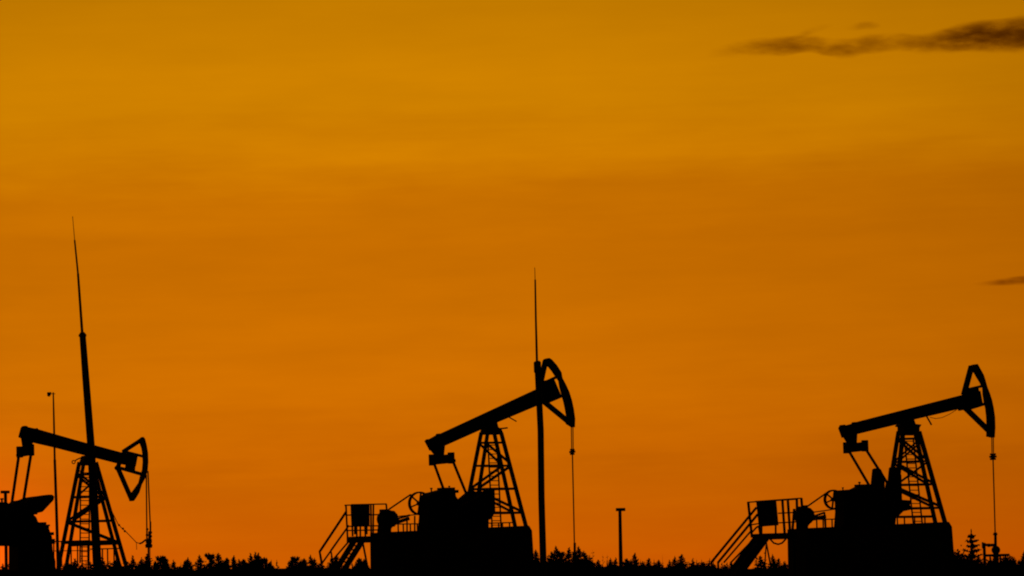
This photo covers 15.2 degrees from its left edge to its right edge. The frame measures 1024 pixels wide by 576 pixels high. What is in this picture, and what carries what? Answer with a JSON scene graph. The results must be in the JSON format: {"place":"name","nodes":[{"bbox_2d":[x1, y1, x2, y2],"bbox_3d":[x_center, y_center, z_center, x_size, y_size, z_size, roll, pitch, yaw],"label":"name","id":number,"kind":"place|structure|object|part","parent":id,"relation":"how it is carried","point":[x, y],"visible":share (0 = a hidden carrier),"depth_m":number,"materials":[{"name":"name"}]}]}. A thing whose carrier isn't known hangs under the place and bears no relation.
{"place":"outdoors","nodes":[
{"label":"outdoors","id":0,"kind":"place"},
{"bbox_2d":[0,567,979,575],"bbox_3d":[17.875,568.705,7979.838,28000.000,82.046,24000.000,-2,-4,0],"label":"ground","id":1,"kind":"structure","parent":0,"point":[282,571],"depth_m":765.59,"materials":[{"name":"black plant"}]},
{"bbox_2d":[1,491,9,571],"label":"vent pipe","id":2,"kind":"object","parent":1,"relation":"on","point":[5,493],"visible":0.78,"depth_m":151.66,"materials":[{"name":"metal"}]},
{"bbox_2d":[47,392,58,568],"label":"camera pole","id":3,"kind":"object","parent":1,"relation":"on","point":[56,502],"visible":0.91,"depth_m":157.82,"materials":[{"name":"metal"}]},
{"bbox_2d":[68,558,80,575],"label":"spruce tree","id":4,"kind":"object","parent":1,"relation":"on","point":[74,564],"visible":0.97,"depth_m":192.35,"materials":[{"name":"black plant"}]},
{"bbox_2d":[62,563,92,575],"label":"shrub","id":5,"kind":"object","parent":1,"relation":"on","point":[79,571],"visible":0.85,"depth_m":191.95,"materials":[{"name":"black plant"}]},
{"bbox_2d":[72,216,101,575],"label":"lightning mast","id":6,"kind":"object","parent":1,"relation":"on","point":[95,536],"visible":1,"depth_m":145.88,"materials":[{"name":"metal"}]},
{"bbox_2d":[84,562,92,575],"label":"spruce tree","id":7,"kind":"object","parent":1,"relation":"on","point":[90,567],"visible":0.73,"depth_m":194.04,"materials":[{"name":"black plant"}]},
{"bbox_2d":[106,558,127,575],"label":"spruce tree","id":8,"kind":"object","parent":1,"relation":"on","point":[117,568],"visible":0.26,"depth_m":194.91,"materials":[{"name":"black plant"}]},
{"bbox_2d":[102,564,133,575],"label":"shrub","id":9,"kind":"object","parent":1,"relation":"on","point":[113,572],"visible":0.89,"depth_m":192.65,"materials":[{"name":"black plant"}]},
{"bbox_2d":[130,557,136,567],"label":"spruce tree","id":10,"kind":"object","parent":1,"relation":"on","point":[133,562],"visible":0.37,"depth_m":395.91,"materials":[{"name":"black plant"}]},
{"bbox_2d":[121,555,147,575],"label":"shrub","id":11,"kind":"object","parent":1,"relation":"on","point":[138,572],"visible":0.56,"depth_m":213.56,"materials":[{"name":"black plant"}]},
{"bbox_2d":[133,554,155,573],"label":"spruce tree","id":12,"kind":"object","parent":1,"relation":"on","point":[145,562],"visible":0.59,"depth_m":332.33,"materials":[{"name":"black plant"}]},
{"bbox_2d":[150,555,170,575],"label":"pine tree","id":13,"kind":"object","parent":1,"relation":"on","point":[161,560],"visible":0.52,"depth_m":329.68,"materials":[{"name":"black plant"}]},
{"bbox_2d":[170,560,178,575],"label":"spruce tree","id":14,"kind":"object","parent":1,"relation":"on","point":[173,569],"visible":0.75,"depth_m":334.87,"materials":[{"name":"black plant"}]},
{"bbox_2d":[178,560,189,575],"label":"pine tree","id":15,"kind":"object","parent":1,"relation":"on","point":[185,567],"visible":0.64,"depth_m":335.61,"materials":[{"name":"black plant"}]},
{"bbox_2d":[186,557,195,574],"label":"spruce tree","id":16,"kind":"object","parent":1,"relation":"on","point":[189,572],"visible":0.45,"depth_m":369.80,"materials":[{"name":"black plant"}]},
{"bbox_2d":[189,555,211,575],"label":"spruce tree","id":17,"kind":"object","parent":1,"relation":"on","point":[199,570],"visible":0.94,"depth_m":323.70,"materials":[{"name":"black plant"}]},
{"bbox_2d":[201,553,225,575],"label":"pine tree","id":18,"kind":"object","parent":1,"relation":"on","point":[210,557],"visible":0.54,"depth_m":334.64,"materials":[{"name":"black plant"}]},
{"bbox_2d":[214,553,227,572],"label":"spruce tree","id":19,"kind":"object","parent":1,"relation":"on","point":[220,560],"visible":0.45,"depth_m":373.90,"materials":[{"name":"black plant"}]},
{"bbox_2d":[220,557,229,569],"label":"pine tree","id":20,"kind":"object","parent":1,"relation":"on","point":[227,560],"visible":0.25,"depth_m":393.48,"materials":[{"name":"black plant"}]},
{"bbox_2d":[226,555,241,575],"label":"spruce tree","id":21,"kind":"object","parent":1,"relation":"on","point":[233,569],"visible":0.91,"depth_m":335.30,"materials":[{"name":"black plant"}]},
{"bbox_2d":[241,559,248,567],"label":"pine tree","id":22,"kind":"object","parent":1,"relation":"on","point":[244,562],"visible":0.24,"depth_m":378.78,"materials":[{"name":"black plant"}]},
{"bbox_2d":[242,553,261,575],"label":"spruce tree","id":23,"kind":"object","parent":1,"relation":"on","point":[251,563],"visible":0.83,"depth_m":315.33,"materials":[{"name":"black plant"}]},
{"bbox_2d":[253,552,273,574],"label":"spruce tree","id":24,"kind":"object","parent":1,"relation":"on","point":[260,561],"visible":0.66,"depth_m":324.13,"materials":[{"name":"black plant"}]},
{"bbox_2d":[262,557,268,567],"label":"pine tree","id":25,"kind":"object","parent":1,"relation":"on","point":[265,560],"visible":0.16,"depth_m":390.61,"materials":[{"name":"black plant"}]},
{"bbox_2d":[265,561,279,574],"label":"spruce tree","id":26,"kind":"object","parent":1,"relation":"on","point":[269,565],"visible":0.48,"depth_m":319.87,"materials":[{"name":"black plant"}]},
{"bbox_2d":[285,556,303,573],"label":"pine tree","id":27,"kind":"object","parent":1,"relation":"on","point":[292,563],"visible":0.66,"depth_m":344.24,"materials":[{"name":"black plant"}]},
{"bbox_2d":[296,558,306,567],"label":"pine tree","id":28,"kind":"object","parent":1,"relation":"on","point":[304,561],"visible":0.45,"depth_m":344.36,"materials":[{"name":"black plant"}]},
{"bbox_2d":[302,554,325,575],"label":"spruce tree","id":29,"kind":"object","parent":1,"relation":"on","point":[311,561],"visible":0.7,"depth_m":328.25,"materials":[{"name":"black plant"}]},
{"bbox_2d":[317,563,328,575],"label":"spruce tree","id":30,"kind":"object","parent":1,"relation":"on","point":[322,567],"visible":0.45,"depth_m":348.95,"materials":[{"name":"black plant"}]},
{"bbox_2d":[324,559,341,575],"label":"spruce tree","id":31,"kind":"object","parent":1,"relation":"on","point":[329,568],"visible":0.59,"depth_m":350.45,"materials":[{"name":"black plant"}]},
{"bbox_2d":[330,556,342,575],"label":"pine tree","id":32,"kind":"object","parent":1,"relation":"on","point":[337,558],"visible":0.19,"depth_m":377.36,"materials":[{"name":"black plant"}]},
{"bbox_2d":[351,558,367,574],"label":"pine tree","id":33,"kind":"object","parent":1,"relation":"on","point":[361,564],"visible":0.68,"depth_m":325.38,"materials":[{"name":"black plant"}]},
{"bbox_2d":[370,526,534,575],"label":"concrete foundation","id":34,"kind":"object","parent":1,"relation":"on","point":[497,551],"visible":1,"depth_m":148.75,"materials":[{"name":"black concrete"}]},
{"bbox_2d":[319,503,387,575],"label":"service platform","id":35,"kind":"structure","parent":34,"relation":"attached to","point":[360,540],"depth_m":147.76,"materials":[{"name":"metal"}]},
{"bbox_2d":[352,505,369,533],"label":"control cabinet","id":36,"kind":"object","parent":35,"relation":"on","point":[361,513],"visible":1,"depth_m":147.82,"materials":[{"name":"metal"}]},
{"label":"cabinet door","id":37,"kind":"part","parent":36,"relation":"part of","materials":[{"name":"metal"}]},
{"bbox_2d":[377,358,574,542],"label":"pumpjack","id":38,"kind":"object","parent":34,"relation":"on","point":[442,507],"visible":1,"depth_m":150.22,"materials":[{"name":"paint"}]},
{"bbox_2d":[0,553,1021,575],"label":"woodland","id":39,"kind":"object","parent":1,"relation":"on","point":[556,569],"visible":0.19,"depth_m":300.80,"materials":[{"name":"plant"}]},
{"bbox_2d":[533,550,539,563],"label":"spruce tree","id":40,"kind":"object","parent":1,"relation":"on","point":[536,553],"visible":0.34,"depth_m":336.50,"materials":[{"name":"black plant"}]},
{"bbox_2d":[534,268,546,575],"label":"lightning mast","id":41,"kind":"object","parent":1,"relation":"on","point":[541,484],"visible":1,"depth_m":145.83,"materials":[{"name":"metal"}]},
{"bbox_2d":[547,546,569,568],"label":"spruce tree","id":42,"kind":"object","parent":1,"relation":"on","point":[557,552],"visible":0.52,"depth_m":323.52,"materials":[{"name":"black plant"}]},
{"bbox_2d":[558,552,570,565],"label":"pine tree","id":43,"kind":"object","parent":1,"relation":"on","point":[563,555],"visible":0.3,"depth_m":343.24,"materials":[{"name":"black plant"}]},
{"bbox_2d":[564,547,572,565],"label":"spruce tree","id":44,"kind":"object","parent":1,"relation":"on","point":[569,555],"visible":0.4,"depth_m":354.69,"materials":[{"name":"black plant"}]},
{"bbox_2d":[572,543,577,575],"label":"wellhead","id":45,"kind":"object","parent":1,"relation":"on","point":[575,562],"visible":1,"depth_m":151.82,"materials":[{"name":"metal"}]},
{"bbox_2d":[566,546,592,575],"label":"spruce tree","id":46,"kind":"object","parent":1,"relation":"on","point":[579,552],"visible":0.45,"depth_m":279.12,"materials":[{"name":"black plant"}]},
{"bbox_2d":[569,551,595,575],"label":"spruce tree","id":47,"kind":"object","parent":1,"relation":"on","point":[584,569],"visible":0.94,"depth_m":267.06,"materials":[{"name":"black plant"}]},
{"bbox_2d":[594,560,604,575],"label":"spruce tree","id":48,"kind":"object","parent":1,"relation":"on","point":[598,566],"visible":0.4,"depth_m":314.44,"materials":[{"name":"black plant"}]},
{"bbox_2d":[602,558,624,575],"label":"spruce tree","id":49,"kind":"object","parent":1,"relation":"on","point":[609,568],"visible":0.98,"depth_m":263.42,"materials":[{"name":"black plant"}]},
{"bbox_2d":[613,557,618,571],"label":"spruce tree","id":50,"kind":"object","parent":1,"relation":"on","point":[615,563],"visible":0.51,"depth_m":348.18,"materials":[{"name":"black plant"}]},
{"bbox_2d":[616,508,624,575],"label":"vent pipe","id":51,"kind":"object","parent":1,"relation":"on","point":[619,510],"visible":1,"depth_m":157.58,"materials":[{"name":"metal"}]},
{"bbox_2d":[623,558,630,572],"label":"pine tree","id":52,"kind":"object","parent":1,"relation":"on","point":[626,563],"visible":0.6,"depth_m":328.44,"materials":[{"name":"black plant"}]},
{"bbox_2d":[627,552,644,572],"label":"spruce tree","id":53,"kind":"object","parent":1,"relation":"on","point":[635,559],"visible":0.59,"depth_m":312.75,"materials":[{"name":"black plant"}]},
{"bbox_2d":[638,558,658,575],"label":"spruce tree","id":54,"kind":"object","parent":1,"relation":"on","point":[649,567],"visible":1,"depth_m":282.40,"materials":[{"name":"black plant"}]},
{"bbox_2d":[652,559,665,574],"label":"spruce tree","id":55,"kind":"object","parent":1,"relation":"on","point":[660,564],"visible":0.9,"depth_m":325.17,"materials":[{"name":"black plant"}]},
{"bbox_2d":[661,560,674,575],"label":"spruce tree","id":56,"kind":"object","parent":1,"relation":"on","point":[669,564],"visible":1,"depth_m":312.31,"materials":[{"name":"black plant"}]},
{"bbox_2d":[671,556,677,575],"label":"spruce tree","id":57,"kind":"object","parent":1,"relation":"on","point":[674,561],"visible":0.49,"depth_m":322.01,"materials":[{"name":"black plant"}]},
{"bbox_2d":[669,554,690,575],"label":"spruce tree","id":58,"kind":"object","parent":1,"relation":"on","point":[681,566],"visible":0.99,"depth_m":310.66,"materials":[{"name":"black plant"}]},
{"bbox_2d":[683,563,710,574],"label":"shrub","id":59,"kind":"object","parent":1,"relation":"on","point":[689,571],"visible":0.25,"depth_m":308.38,"materials":[{"name":"black plant"}]},
{"bbox_2d":[696,562,713,575],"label":"shrub","id":60,"kind":"object","parent":1,"relation":"on","point":[710,573],"visible":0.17,"depth_m":335.46,"materials":[{"name":"black plant"}]},
{"bbox_2d":[753,557,761,575],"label":"spruce tree","id":61,"kind":"object","parent":1,"relation":"on","point":[756,573],"visible":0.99,"depth_m":230.35,"materials":[{"name":"black plant"}]},
{"bbox_2d":[752,556,770,575],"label":"spruce tree","id":62,"kind":"object","parent":1,"relation":"on","point":[760,562],"visible":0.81,"depth_m":243.53,"materials":[{"name":"black plant"}]},
{"bbox_2d":[767,554,776,575],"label":"spruce tree","id":63,"kind":"object","parent":1,"relation":"on","point":[773,561],"visible":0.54,"depth_m":270.57,"materials":[{"name":"black plant"}]},
{"bbox_2d":[768,558,784,575],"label":"spruce tree","id":64,"kind":"object","parent":1,"relation":"on","point":[778,571],"visible":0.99,"depth_m":241.44,"materials":[{"name":"black plant"}]},
{"bbox_2d":[782,561,787,575],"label":"spruce tree","id":65,"kind":"object","parent":1,"relation":"on","point":[786,571],"visible":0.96,"depth_m":242.64,"materials":[{"name":"black plant"}]},
{"bbox_2d":[787,522,955,575],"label":"concrete foundation","id":66,"kind":"object","parent":1,"relation":"on","point":[918,549],"visible":0.99,"depth_m":148.69,"materials":[{"name":"black concrete"}]},
{"bbox_2d":[711,498,803,575],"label":"service platform","id":67,"kind":"structure","parent":66,"relation":"on","point":[748,553],"depth_m":148.16,"materials":[{"name":"metal"}]},
{"bbox_2d":[756,501,778,532],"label":"control cabinet","id":68,"kind":"object","parent":67,"relation":"on","point":[767,513],"visible":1,"depth_m":148.07,"materials":[{"name":"metal"}]},
{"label":"cabinet door","id":69,"kind":"part","parent":68,"relation":"part of","materials":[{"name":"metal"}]},
{"bbox_2d":[795,364,996,532],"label":"pumpjack","id":70,"kind":"object","parent":66,"relation":"on","point":[877,501],"visible":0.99,"depth_m":150.12,"materials":[{"name":"paint"}]},
{"bbox_2d":[954,552,969,575],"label":"shrub","id":71,"kind":"object","parent":1,"relation":"on","point":[957,570],"visible":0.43,"depth_m":223.44,"materials":[{"name":"black plant"}]},
{"bbox_2d":[954,545,970,575],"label":"shrub","id":72,"kind":"object","parent":1,"relation":"on","point":[957,553],"visible":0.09,"depth_m":235.22,"materials":[{"name":"black plant"}]},
{"bbox_2d":[957,529,982,573],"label":"spruce tree","id":73,"kind":"object","parent":1,"relation":"on","point":[971,556],"visible":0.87,"depth_m":204.37,"materials":[{"name":"black plant"}]},
{"bbox_2d":[968,554,982,575],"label":"spruce tree","id":74,"kind":"object","parent":1,"relation":"on","point":[978,563],"visible":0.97,"depth_m":200.42,"materials":[{"name":"black plant"}]},
{"bbox_2d":[980,559,1001,575],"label":"shrub","id":75,"kind":"object","parent":1,"relation":"on","point":[987,569],"visible":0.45,"depth_m":199.31,"materials":[{"name":"black plant"}]},
{"bbox_2d":[982,532,1008,575],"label":"wellhead","id":76,"kind":"object","parent":1,"relation":"on","point":[995,555],"visible":1,"depth_m":151.20,"materials":[{"name":"metal"}]},
{"bbox_2d":[999,555,1023,575],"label":"shrub","id":77,"kind":"object","parent":1,"relation":"on","point":[1012,564],"visible":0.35,"depth_m":226.61,"materials":[{"name":"black plant"}]},
{"bbox_2d":[1013,559,1023,575],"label":"spruce tree","id":78,"kind":"object","parent":1,"relation":"on","point":[1016,572],"visible":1,"depth_m":217.87,"materials":[{"name":"black plant"}]},
{"bbox_2d":[1020,552,1023,573],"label":"spruce tree","id":79,"kind":"object","parent":1,"relation":"on","point":[1022,561],"visible":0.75,"depth_m":227.07,"materials":[{"name":"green plant"}]},
{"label":"concrete foundation","id":80,"kind":"object","parent":1,"relation":"on","visible":0},
{"bbox_2d":[0,426,152,575],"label":"pumpjack","id":81,"kind":"object","parent":80,"relation":"on","point":[26,537],"visible":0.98,"depth_m":149.45,"materials":[{"name":"paint"}]},
{"bbox_2d":[0,0,1023,569],"label":"sky","id":82,"kind":"structure","parent":0,"point":[311,236],"materials":[{"name":"orange"}]}
]}

